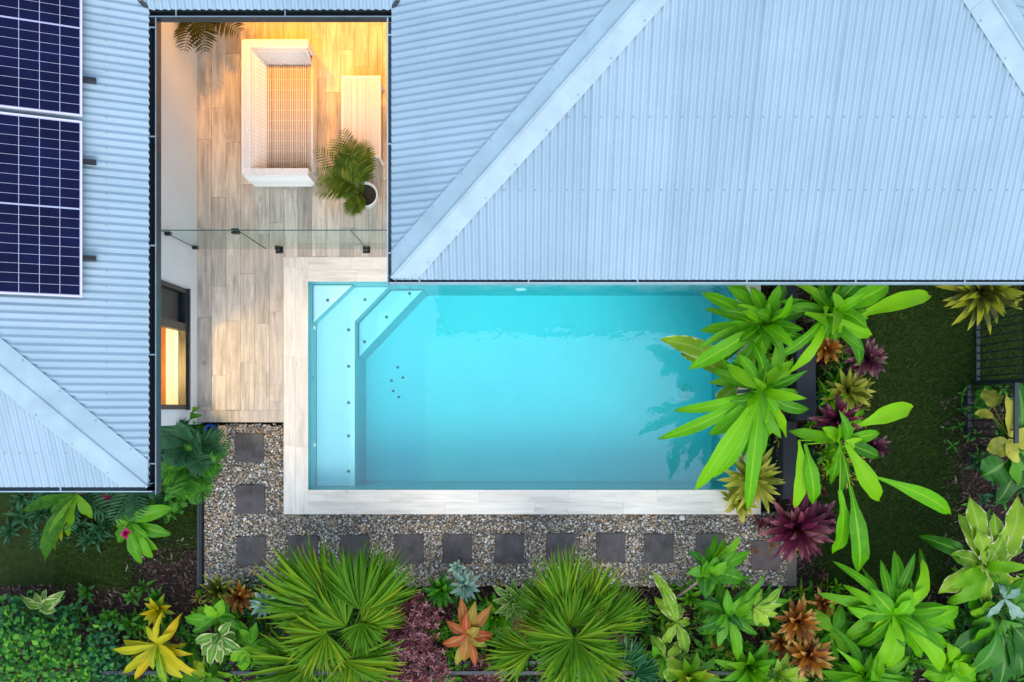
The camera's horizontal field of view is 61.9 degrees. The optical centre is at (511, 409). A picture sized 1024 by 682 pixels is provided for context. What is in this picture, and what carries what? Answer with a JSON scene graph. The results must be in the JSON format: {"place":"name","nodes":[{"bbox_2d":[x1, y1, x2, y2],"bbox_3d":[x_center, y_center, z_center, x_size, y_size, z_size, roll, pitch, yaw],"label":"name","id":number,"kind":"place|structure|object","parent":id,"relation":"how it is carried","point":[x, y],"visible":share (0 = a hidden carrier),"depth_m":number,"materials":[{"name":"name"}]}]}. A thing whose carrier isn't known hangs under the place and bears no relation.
{"place":"outdoors","nodes":[
{"label":"outdoors","id":0,"kind":"place"},
{"bbox_2d":[161,433,231,503],"bbox_3d":[-4.157,0.759,11.104,0.898,0.593,0.967,0,90,0],"label":"ginger","id":1,"kind":"object","parent":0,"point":[179,478],"visible":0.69,"depth_m":11.04,"materials":[{"name":"green plant"}]},
{"bbox_2d":[201,422,283,492],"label":"ground","id":2,"kind":"structure","parent":0,"point":[247,423],"depth_m":11.76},
{"bbox_2d":[197,493,203,587],"bbox_3d":[-4.257,1.785,11.700,0.060,0.200,1.270,0,90,0],"label":"garden edging","id":3,"kind":"object","parent":2,"relation":"on","point":[200,542],"visible":0.64,"depth_m":11.62,"materials":[{"name":"metal"}]},
{"bbox_2d":[197,22,368,410],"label":"deck slab","id":4,"kind":"structure","parent":2,"relation":"on","point":[268,323],"depth_m":11.51,"materials":[{"name":"tile"}]},
{"bbox_2d":[197,22,390,421],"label":"deck","id":5,"kind":"structure","parent":4,"relation":"on","point":[240,294],"depth_m":11.50,"materials":[{"name":"wood"}]},
{"bbox_2d":[173,22,244,52],"bbox_3d":[-3.948,-5.168,10.905,1.300,1.186,1.499,17,90,0],"label":"corner palm","id":6,"kind":"object","parent":5,"relation":"on","point":[195,29],"visible":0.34,"depth_m":10.79,"materials":[{"name":"green plant"}]},
{"bbox_2d":[241,39,317,186],"bbox_3d":[-3.034,-3.860,11.186,0.857,0.553,1.759,0,90,0],"label":"daybed","id":7,"kind":"object","parent":5,"relation":"on","point":[279,111],"visible":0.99,"depth_m":11.20,"materials":[{"name":"wicker"}]},
{"bbox_2d":[238,230,386,252],"bbox_3d":[-1.952,-2.150,10.870,2.673,1.253,0.100,0,90,0],"label":"glass fence","id":8,"kind":"object","parent":5,"relation":"on","point":[279,249],"visible":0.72,"depth_m":10.41,"materials":[{"name":"clear glass"}]},
{"bbox_2d":[312,128,377,217],"bbox_3d":[-2.102,-3.039,11.000,0.897,0.996,0.994,33,90,0],"label":"potted palm","id":9,"kind":"object","parent":5,"relation":"on","point":[351,170],"visible":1,"depth_m":10.84,"materials":[{"name":"plant"}]},
{"bbox_2d":[341,75,384,165],"bbox_3d":[-1.960,-3.800,11.286,0.522,0.424,1.072,0,90,0],"label":"cane table","id":10,"kind":"object","parent":5,"relation":"on","point":[360,108],"visible":0.86,"depth_m":11.08,"materials":[{"name":"wicker"}]},
{"bbox_2d":[284,257,307,513],"bbox_3d":[-2.910,-0.318,11.504,0.328,0.012,3.462,0,90,0],"label":"coping","id":11,"kind":"object","parent":4,"relation":"on","point":[295,385],"visible":1,"depth_m":11.50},
{"bbox_2d":[308,282,735,489],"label":"swimming pool","id":12,"kind":"structure","parent":4,"relation":"in","point":[501,387],"depth_m":12.92,"materials":[{"name":"liquid"}]},
{"bbox_2d":[308,257,760,513],"bbox_3d":[0.302,-0.318,11.504,6.094,0.012,3.462,0,90,0],"label":"coping edge","id":13,"kind":"object","parent":4,"relation":"on","point":[347,269],"visible":0.35,"depth_m":11.50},
{"bbox_2d":[719,486,760,522],"bbox_3d":[2.977,1.181,11.341,0.541,0.880,0.496,31,90,0],"label":"bromeliad","id":14,"kind":"object","parent":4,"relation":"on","point":[742,512],"visible":0.49,"depth_m":11.15,"materials":[{"name":"yellow plant"}]},
{"bbox_2d":[718,446,784,512],"bbox_3d":[3.103,0.891,11.173,0.864,1.215,0.904,0,90,0],"label":"bromeliad","id":15,"kind":"object","parent":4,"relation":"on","point":[765,488],"visible":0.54,"depth_m":10.92,"materials":[{"name":"yellow plant"}]},
{"bbox_2d":[79,658,745,675],"bbox_3d":[-1.200,3.436,11.455,8.856,0.710,0.056,0,90,0],"label":"rail fence","id":16,"kind":"object","parent":2,"relation":"on","point":[461,672],"visible":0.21,"depth_m":11.13,"materials":[{"name":"metal"}]},
{"bbox_2d":[423,571,455,608],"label":"tuft plant","id":17,"kind":"object","parent":2,"relation":"on","point":[439,591],"visible":0.98,"depth_m":11.09,"materials":[{"name":"green plant"}]},
{"bbox_2d":[0,0,1023,493],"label":"house","id":18,"kind":"structure","parent":2,"relation":"on","point":[704,142],"depth_m":8.33,"materials":[{"name":"metal"}]},
{"bbox_2d":[0,112,96,297],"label":"solar panel","id":19,"kind":"object","parent":18,"relation":"on","point":[42,160],"visible":1,"depth_m":8.14,"materials":[{"name":"blue glass"}]},
{"bbox_2d":[0,0,96,116],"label":"solar panel","id":20,"kind":"object","parent":18,"relation":"attached to","point":[40,56],"visible":1,"depth_m":8.14,"materials":[{"name":"blue glass"}]},
{"bbox_2d":[161,280,190,409],"bbox_3d":[-4.250,-0.780,10.168,0.120,1.935,1.580,0,90,0],"label":"window","id":21,"kind":"structure","parent":18,"relation":"in","point":[175,300],"depth_m":11.04,"materials":[{"name":"black glass"}]},
{"bbox_2d":[769,285,815,498],"bbox_3d":[3.697,-0.253,11.344,0.358,0.928,2.847,0,90,0],"label":"timber screen","id":22,"kind":"object","parent":2,"relation":"on","point":[785,451],"visible":0.31,"depth_m":11.10,"materials":[{"name":"wood"}]},
{"bbox_2d":[204,423,796,587],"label":"gravel","id":23,"kind":"structure","parent":0,"point":[567,521],"depth_m":11.67,"materials":[{"name":"gravel"}]},
{"bbox_2d":[235,433,264,461],"bbox_3d":[-3.588,0.524,11.676,0.400,0.040,0.400,0,90,0],"label":"paver","id":24,"kind":"object","parent":23,"relation":"on","point":[249,447],"visible":1,"depth_m":11.66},
{"bbox_2d":[236,485,265,513],"bbox_3d":[-3.574,1.231,11.676,0.400,0.040,0.400,0,90,0],"label":"paver","id":25,"kind":"object","parent":23,"relation":"on","point":[250,499],"visible":1,"depth_m":11.66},
{"bbox_2d":[236,536,266,565],"bbox_3d":[-3.560,1.937,11.676,0.400,0.040,0.400,-1,90,0],"label":"paver","id":26,"kind":"object","parent":23,"relation":"on","point":[251,550],"visible":1,"depth_m":11.66,"materials":[{"name":"concrete"}]},
{"bbox_2d":[288,535,317,564],"bbox_3d":[-2.853,1.923,11.676,0.400,0.040,0.400,1,90,0],"label":"paver","id":27,"kind":"object","parent":23,"relation":"on","point":[298,540],"visible":0.55,"depth_m":11.66,"materials":[{"name":"concrete"}]},
{"bbox_2d":[340,535,369,563],"bbox_3d":[-2.147,1.916,11.676,0.400,0.040,0.400,0,90,0],"label":"paver","id":28,"kind":"object","parent":23,"relation":"on","point":[347,542],"visible":0.55,"depth_m":11.66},
{"bbox_2d":[394,534,423,563],"bbox_3d":[-1.406,1.909,11.676,0.400,0.040,0.400,-1,90,0],"label":"paver","id":29,"kind":"object","parent":23,"relation":"on","point":[412,545],"visible":0.86,"depth_m":11.66,"materials":[{"name":"concrete"}]},
{"bbox_2d":[442,534,471,562],"bbox_3d":[-0.748,1.902,11.676,0.400,0.040,0.400,1,90,0],"label":"paver","id":30,"kind":"object","parent":23,"relation":"on","point":[456,547],"visible":0.95,"depth_m":11.66,"materials":[{"name":"concrete"}]},
{"bbox_2d":[449,570,481,602],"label":"silver tuft","id":31,"kind":"object","parent":23,"relation":"on","point":[466,589],"visible":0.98,"depth_m":11.10,"materials":[{"name":"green plant"}]},
{"bbox_2d":[495,534,523,562],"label":"paver","id":32,"kind":"object","parent":23,"relation":"on","point":[509,548],"visible":1,"depth_m":11.66,"materials":[{"name":"concrete"}]},
{"bbox_2d":[546,533,574,562],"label":"paver","id":33,"kind":"object","parent":23,"relation":"on","point":[563,541],"visible":0.76,"depth_m":11.66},
{"bbox_2d":[596,533,625,561],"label":"paver","id":34,"kind":"object","parent":23,"relation":"on","point":[610,547],"visible":1,"depth_m":11.66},
{"bbox_2d":[644,534,673,562],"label":"paver","id":35,"kind":"object","parent":23,"relation":"on","point":[658,548],"visible":1,"depth_m":11.66,"materials":[{"name":"concrete"}]},
{"bbox_2d":[696,533,724,562],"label":"paver","id":36,"kind":"object","parent":23,"relation":"on","point":[703,541],"visible":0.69,"depth_m":11.66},
{"bbox_2d":[751,540,780,569],"bbox_3d":[3.469,1.993,11.676,0.400,0.041,0.400,1,90,0],"label":"paver","id":37,"kind":"object","parent":23,"relation":"on","point":[762,560],"visible":0.8,"depth_m":11.66,"materials":[{"name":"concrete"}]},
{"bbox_2d":[0,285,1023,592],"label":"lawn","id":38,"kind":"structure","parent":0,"point":[20,563],"depth_m":11.75,"materials":[{"name":"plant"}]},
{"bbox_2d":[23,492,92,561],"bbox_3d":[-5.970,1.411,11.337,1.096,0.889,0.676,-42,90,0],"label":"ginger","id":39,"kind":"object","parent":38,"relation":"on","point":[63,510],"visible":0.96,"depth_m":10.97,"materials":[{"name":"green plant"}]},
{"bbox_2d":[0,492,154,554],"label":"ground cover","id":40,"kind":"object","parent":38,"relation":"on","point":[94,533],"visible":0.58,"depth_m":11.55,"materials":[{"name":"green plant"}]},
{"bbox_2d":[33,492,113,534],"bbox_3d":[-5.802,1.059,11.196,1.001,0.658,1.119,-25,90,0],"label":"ginger","id":41,"kind":"object","parent":40,"relation":"on","point":[89,499],"visible":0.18,"depth_m":11.17,"materials":[{"name":"green plant"}]},
{"bbox_2d":[115,499,171,563],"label":"birds nest plant","id":42,"kind":"object","parent":38,"relation":"on","point":[139,542],"visible":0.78,"depth_m":11.20,"materials":[{"name":"green plant"}]},
{"bbox_2d":[151,466,215,522],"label":"shrub","id":43,"kind":"object","parent":38,"relation":"on","point":[177,505],"visible":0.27,"depth_m":11.38,"materials":[{"name":"green plant"}]},
{"bbox_2d":[161,418,229,482],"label":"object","id":44,"kind":"object","parent":38,"relation":"on","point":[174,455],"visible":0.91,"depth_m":10.93,"materials":[{"name":"green plant"}]},
{"bbox_2d":[820,367,875,411],"bbox_3d":[4.394,-0.239,11.277,0.661,1.009,0.632,-45,90,0],"label":"bromeliad","id":45,"kind":"object","parent":38,"relation":"on","point":[854,390],"visible":0.92,"depth_m":11.08,"materials":[{"name":"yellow plant"}]},
{"bbox_2d":[844,337,887,378],"bbox_3d":[4.589,-0.694,11.292,0.585,0.978,0.608,0,90,0],"label":"bromeliad","id":46,"kind":"object","parent":38,"relation":"on","point":[874,358],"visible":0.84,"depth_m":11.04,"materials":[{"name":"purple plant"}]},
{"bbox_2d":[935,285,1023,334],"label":"bromeliad","id":47,"kind":"object","parent":38,"relation":"on","point":[979,301],"visible":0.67,"depth_m":10.90,"materials":[{"name":"green plant"}]},
{"bbox_2d":[966,285,1023,442],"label":"bar fence","id":48,"kind":"object","parent":38,"relation":"on","point":[1015,382],"visible":0.7,"depth_m":11.08,"materials":[{"name":"metal"}]},
{"bbox_2d":[0,285,1023,681],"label":"garden bed","id":49,"kind":"object","parent":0,"point":[182,589],"visible":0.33,"depth_m":11.75,"materials":[{"name":"soil"}]},
{"bbox_2d":[20,589,64,614],"bbox_3d":[-6.229,2.554,11.474,0.749,0.617,0.356,0,90,0],"label":"croton","id":50,"kind":"object","parent":49,"relation":"on","point":[44,603],"visible":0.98,"depth_m":11.26,"materials":[{"name":"green plant"}]},
{"bbox_2d":[0,596,108,681],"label":"round leaf shrub","id":51,"kind":"object","parent":49,"relation":"on","point":[8,648],"visible":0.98,"depth_m":11.02,"materials":[{"name":"green plant"}]},
{"bbox_2d":[0,590,137,681],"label":"round leaf shrub","id":52,"kind":"object","parent":49,"relation":"on","point":[113,658],"visible":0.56,"depth_m":11.25,"materials":[{"name":"green plant"}]},
{"bbox_2d":[0,578,230,681],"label":"ground cover","id":53,"kind":"object","parent":49,"relation":"on","point":[111,616],"visible":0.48,"depth_m":11.50,"materials":[{"name":"green plant"}]},
{"bbox_2d":[112,611,195,681],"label":"yellow croton","id":54,"kind":"object","parent":49,"relation":"on","point":[165,654],"visible":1,"depth_m":10.96,"materials":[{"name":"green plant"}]},
{"bbox_2d":[139,593,174,625],"bbox_3d":[-4.680,2.644,11.425,0.424,0.711,0.420,0,90,0],"label":"croton","id":55,"kind":"object","parent":49,"relation":"on","point":[154,612],"visible":0.95,"depth_m":11.26,"materials":[{"name":"yellow plant"}]},
{"bbox_2d":[181,646,234,681],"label":"dracaena","id":56,"kind":"object","parent":49,"relation":"on","point":[212,673],"visible":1,"depth_m":11.02,"materials":[{"name":"green plant"}]},
{"bbox_2d":[185,599,239,632],"bbox_3d":[-3.831,2.618,11.256,0.719,1.050,0.449,0,90,0],"label":"dracaena","id":57,"kind":"object","parent":49,"relation":"on","point":[203,619],"visible":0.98,"depth_m":10.82,"materials":[{"name":"green plant"}]},
{"bbox_2d":[200,574,236,602],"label":"bromeliad","id":58,"kind":"object","parent":49,"relation":"on","point":[216,588],"visible":0.93,"depth_m":11.31,"materials":[{"name":"green plant"}]},
{"bbox_2d":[196,614,246,664],"bbox_3d":[-3.678,2.980,11.202,0.611,1.158,0.474,-26,90,0],"label":"dracaena","id":59,"kind":"object","parent":49,"relation":"on","point":[217,647],"visible":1,"depth_m":10.74,"materials":[{"name":"green plant"}]},
{"bbox_2d":[221,580,255,614],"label":"bromeliad","id":60,"kind":"object","parent":49,"relation":"on","point":[240,595],"visible":0.97,"depth_m":11.29,"materials":[{"name":"orange plant"}]},
{"bbox_2d":[230,619,276,670],"bbox_3d":[-3.376,3.072,11.313,0.668,0.937,0.765,0,90,0],"label":"dracaena","id":61,"kind":"object","parent":49,"relation":"on","point":[244,634],"visible":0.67,"depth_m":11.00,"materials":[{"name":"green plant"}]},
{"bbox_2d":[239,531,423,681],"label":"fan palm","id":62,"kind":"object","parent":49,"relation":"on","point":[374,588],"visible":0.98,"depth_m":10.49,"materials":[{"name":"green plant"}]},
{"bbox_2d":[239,572,637,681],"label":"ground cover","id":63,"kind":"object","parent":49,"relation":"on","point":[246,611],"visible":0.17,"depth_m":11.51,"materials":[{"name":"green plant"}]},
{"bbox_2d":[380,589,506,681],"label":"burgundy shrub","id":64,"kind":"object","parent":49,"relation":"on","point":[417,620],"visible":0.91,"depth_m":10.97,"materials":[{"name":"purple plant"}]},
{"bbox_2d":[443,598,493,664],"bbox_3d":[-0.569,2.861,11.278,0.676,1.008,0.944,0,90,0],"label":"cordyline","id":65,"kind":"object","parent":49,"relation":"on","point":[470,638],"visible":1,"depth_m":10.92,"materials":[{"name":"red plant"}]},
{"bbox_2d":[210,576,753,681],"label":"ground cover","id":66,"kind":"object","parent":49,"relation":"on","point":[691,599],"visible":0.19,"depth_m":11.49,"materials":[{"name":"green plant"}]},
{"bbox_2d":[477,592,513,633],"bbox_3d":[-0.210,2.687,11.358,0.557,0.846,0.573,0,90,0],"label":"croton","id":67,"kind":"object","parent":49,"relation":"on","point":[494,621],"visible":0.66,"depth_m":11.15,"materials":[{"name":"green plant"}]},
{"bbox_2d":[0,293,1023,681],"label":"ground cover","id":68,"kind":"object","parent":49,"relation":"on","point":[700,649],"visible":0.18,"depth_m":11.57,"materials":[{"name":"green plant"}]},
{"bbox_2d":[101,452,168,524],"bbox_3d":[-4.962,1.056,11.217,0.988,0.576,1.185,25,90,0],"label":"ginger","id":69,"kind":"object","parent":68,"relation":"on","point":[129,506],"visible":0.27,"depth_m":11.10,"materials":[{"name":"green plant"}]},
{"bbox_2d":[492,579,533,622],"bbox_3d":[0.070,2.470,11.243,0.673,1.075,0.574,0,90,0],"label":"croton","id":70,"kind":"object","parent":49,"relation":"on","point":[507,608],"visible":0.62,"depth_m":10.98,"materials":[{"name":"green plant"}]},
{"bbox_2d":[215,574,868,681],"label":"ground cover","id":71,"kind":"object","parent":49,"relation":"on","point":[658,621],"visible":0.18,"depth_m":11.56,"materials":[{"name":"green plant"}]},
{"bbox_2d":[249,577,867,669],"bbox_3d":[0.573,3.001,11.502,8.586,0.496,1.504,0,90,0],"label":"ground cover","id":72,"kind":"object","parent":49,"relation":"on","point":[801,592],"visible":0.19,"depth_m":11.54,"materials":[{"name":"green plant"}]},
{"bbox_2d":[191,578,935,681],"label":"ground cover","id":73,"kind":"object","parent":49,"relation":"on","point":[773,622],"visible":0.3,"depth_m":11.53,"materials":[{"name":"green plant"}]},
{"bbox_2d":[480,541,650,681],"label":"fan palm","id":74,"kind":"object","parent":49,"relation":"on","point":[586,604],"visible":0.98,"depth_m":10.36,"materials":[{"name":"green plant"}]},
{"bbox_2d":[594,634,660,681],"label":"fan palm","id":75,"kind":"object","parent":49,"relation":"on","point":[646,672],"visible":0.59,"depth_m":11.00,"materials":[{"name":"green plant"}]},
{"bbox_2d":[639,626,690,681],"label":"croton","id":76,"kind":"object","parent":49,"relation":"on","point":[659,651],"visible":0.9,"depth_m":11.11,"materials":[{"name":"green plant"}]},
{"bbox_2d":[652,571,689,653],"bbox_3d":[2.104,2.625,11.347,0.431,0.870,1.162,-10,90,0],"label":"croton","id":77,"kind":"object","parent":49,"relation":"on","point":[670,607],"visible":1,"depth_m":11.08,"materials":[{"name":"green plant"}]},
{"bbox_2d":[655,652,722,681],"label":"green tuft","id":78,"kind":"object","parent":49,"relation":"on","point":[698,672],"visible":0.97,"depth_m":11.05,"materials":[{"name":"green plant"}]},
{"bbox_2d":[660,335,755,398],"bbox_3d":[2.563,-0.654,11.156,0.749,1.250,1.216,-39,90,0],"label":"torn leaf plant","id":79,"kind":"object","parent":49,"relation":"on","point":[688,348],"visible":0.28,"depth_m":10.75,"materials":[{"name":"plant"}]},
{"bbox_2d":[675,534,750,598],"bbox_3d":[2.483,2.044,11.189,1.210,1.206,0.742,-32,90,0],"label":"frangipani","id":80,"kind":"object","parent":49,"relation":"on","point":[720,562],"visible":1,"depth_m":10.73,"materials":[{"name":"green plant"}]},
{"bbox_2d":[658,340,808,510],"bbox_3d":[2.748,0.128,10.757,1.458,2.048,2.043,27,90,0],"label":"strap leaf plant","id":81,"kind":"object","parent":49,"relation":"on","point":[748,418],"visible":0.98,"depth_m":10.30,"materials":[{"name":"plant"}]},
{"bbox_2d":[695,575,790,660],"bbox_3d":[2.898,2.524,11.148,0.960,1.266,1.121,41,90,0],"label":"cordyline","id":82,"kind":"object","parent":49,"relation":"on","point":[728,618],"visible":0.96,"depth_m":10.78,"materials":[{"name":"green plant"}]},
{"bbox_2d":[710,641,780,681],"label":"green tuft","id":83,"kind":"object","parent":49,"relation":"on","point":[756,666],"visible":0.95,"depth_m":11.00,"materials":[{"name":"green plant"}]},
{"bbox_2d":[688,285,822,369],"bbox_3d":[2.958,-1.058,10.746,1.579,2.070,1.371,0,90,0],"label":"strap leaf plant","id":84,"kind":"object","parent":49,"relation":"on","point":[759,319],"visible":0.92,"depth_m":10.24,"materials":[{"name":"plant"}]},
{"bbox_2d":[729,585,782,626],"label":"variegated plant","id":85,"kind":"object","parent":49,"relation":"on","point":[763,612],"visible":0.98,"depth_m":10.65,"materials":[{"name":"green plant"}]},
{"bbox_2d":[761,632,796,659],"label":"bromeliad","id":86,"kind":"object","parent":49,"relation":"on","point":[777,642],"visible":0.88,"depth_m":11.24,"materials":[{"name":"orange plant"}]},
{"bbox_2d":[764,653,807,681],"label":"green tuft","id":87,"kind":"object","parent":49,"relation":"on","point":[789,675],"visible":0.77,"depth_m":11.00,"materials":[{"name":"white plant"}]},
{"bbox_2d":[759,492,834,563],"bbox_3d":[3.680,1.535,11.198,1.002,1.167,0.945,-36,90,0],"label":"bromeliad","id":88,"kind":"object","parent":49,"relation":"on","point":[801,529],"visible":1,"depth_m":10.98,"materials":[{"name":"purple plant"}]},
{"bbox_2d":[774,594,821,645],"bbox_3d":[3.670,2.727,11.258,0.594,1.046,0.671,0,90,0],"label":"bromeliad","id":89,"kind":"object","parent":49,"relation":"on","point":[800,623],"visible":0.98,"depth_m":10.97,"materials":[{"name":"orange plant"}]},
{"bbox_2d":[753,296,848,476],"bbox_3d":[3.785,-0.302,11.271,1.662,0.550,2.632,0,90,0],"label":"ground cover","id":90,"kind":"object","parent":49,"relation":"on","point":[830,449],"visible":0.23,"depth_m":11.22,"materials":[{"name":"green plant"}]},
{"bbox_2d":[784,637,835,679],"bbox_3d":[3.856,3.179,11.252,0.638,1.058,0.668,0,90,0],"label":"bromeliad","id":91,"kind":"object","parent":49,"relation":"on","point":[813,657],"visible":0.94,"depth_m":10.97,"materials":[{"name":"orange plant"}]},
{"bbox_2d":[806,588,837,616],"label":"bromeliad","id":92,"kind":"object","parent":49,"relation":"on","point":[821,603],"visible":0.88,"depth_m":11.19,"materials":[{"name":"orange plant"}]},
{"bbox_2d":[816,338,842,363],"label":"bromeliad","id":93,"kind":"object","parent":49,"relation":"on","point":[827,349],"visible":0.92,"depth_m":10.94,"materials":[{"name":"orange plant"}]},
{"bbox_2d":[799,394,863,445],"bbox_3d":[3.929,0.124,10.922,0.668,1.718,0.648,0,90,0],"label":"bromeliad","id":94,"kind":"object","parent":49,"relation":"on","point":[832,418],"visible":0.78,"depth_m":10.33,"materials":[{"name":"purple plant"}]},
{"bbox_2d":[812,602,858,664],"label":"strap leaf plant","id":95,"kind":"object","parent":49,"relation":"on","point":[841,622],"visible":0.68,"depth_m":11.09,"materials":[{"name":"plant"}]},
{"bbox_2d":[770,285,930,371],"bbox_3d":[4.016,-1.021,10.718,1.748,2.126,1.587,24,90,0],"label":"strap leaf plant","id":96,"kind":"object","parent":49,"relation":"on","point":[836,315],"visible":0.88,"depth_m":10.12,"materials":[{"name":"plant"}]},
{"bbox_2d":[822,626,910,681],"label":"strap leaf plant","id":97,"kind":"object","parent":49,"relation":"on","point":[856,669],"visible":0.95,"depth_m":10.87,"materials":[{"name":"plant"}]},
{"bbox_2d":[789,402,950,571],"bbox_3d":[4.342,0.906,10.757,1.809,2.047,2.132,-24,90,0],"label":"strap leaf plant","id":98,"kind":"object","parent":49,"relation":"on","point":[852,523],"visible":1,"depth_m":10.26,"materials":[{"name":"plant"}]},
{"bbox_2d":[729,339,1023,681],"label":"ground cover","id":99,"kind":"object","parent":49,"relation":"on","point":[836,589],"visible":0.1,"depth_m":11.58,"materials":[{"name":"green plant"}]},
{"bbox_2d":[748,580,1016,681],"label":"ground cover","id":100,"kind":"object","parent":49,"relation":"on","point":[875,648],"visible":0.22,"depth_m":11.52,"materials":[{"name":"green plant"}]},
{"bbox_2d":[818,548,957,671],"bbox_3d":[4.808,2.579,11.071,1.758,1.420,1.608,0,90,0],"label":"strap leaf plant","id":101,"kind":"object","parent":49,"relation":"on","point":[896,615],"visible":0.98,"depth_m":10.70,"materials":[{"name":"plant"}]},
{"bbox_2d":[916,643,976,681],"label":"strap leaf plant","id":102,"kind":"object","parent":49,"relation":"on","point":[956,667],"visible":0.82,"depth_m":11.07,"materials":[{"name":"plant"}]},
{"bbox_2d":[920,495,1023,604],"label":"variegated plant","id":103,"kind":"object","parent":49,"relation":"on","point":[995,550],"visible":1,"depth_m":10.64,"materials":[{"name":"green plant"}]},
{"bbox_2d":[953,576,1023,681],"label":"philodendron","id":104,"kind":"object","parent":49,"relation":"on","point":[997,648],"visible":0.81,"depth_m":10.86,"materials":[{"name":"green plant"}]},
{"bbox_2d":[965,451,1023,608],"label":"ground cover","id":105,"kind":"object","parent":49,"relation":"on","point":[986,495],"visible":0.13,"depth_m":11.63,"materials":[{"name":"green plant"}]},
{"bbox_2d":[971,383,1023,503],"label":"heart leaf plant","id":106,"kind":"object","parent":49,"relation":"on","point":[1009,477],"visible":0.6,"depth_m":10.88,"materials":[{"name":"plant"}]},
{"bbox_2d":[971,388,1023,462],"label":"heart leaf plant","id":107,"kind":"object","parent":49,"relation":"on","point":[1000,446],"visible":0.94,"depth_m":10.73,"materials":[{"name":"plant"}]},
{"bbox_2d":[986,584,1023,620],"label":"silver leaf plant","id":108,"kind":"object","parent":49,"relation":"on","point":[1014,611],"visible":0.93,"depth_m":10.68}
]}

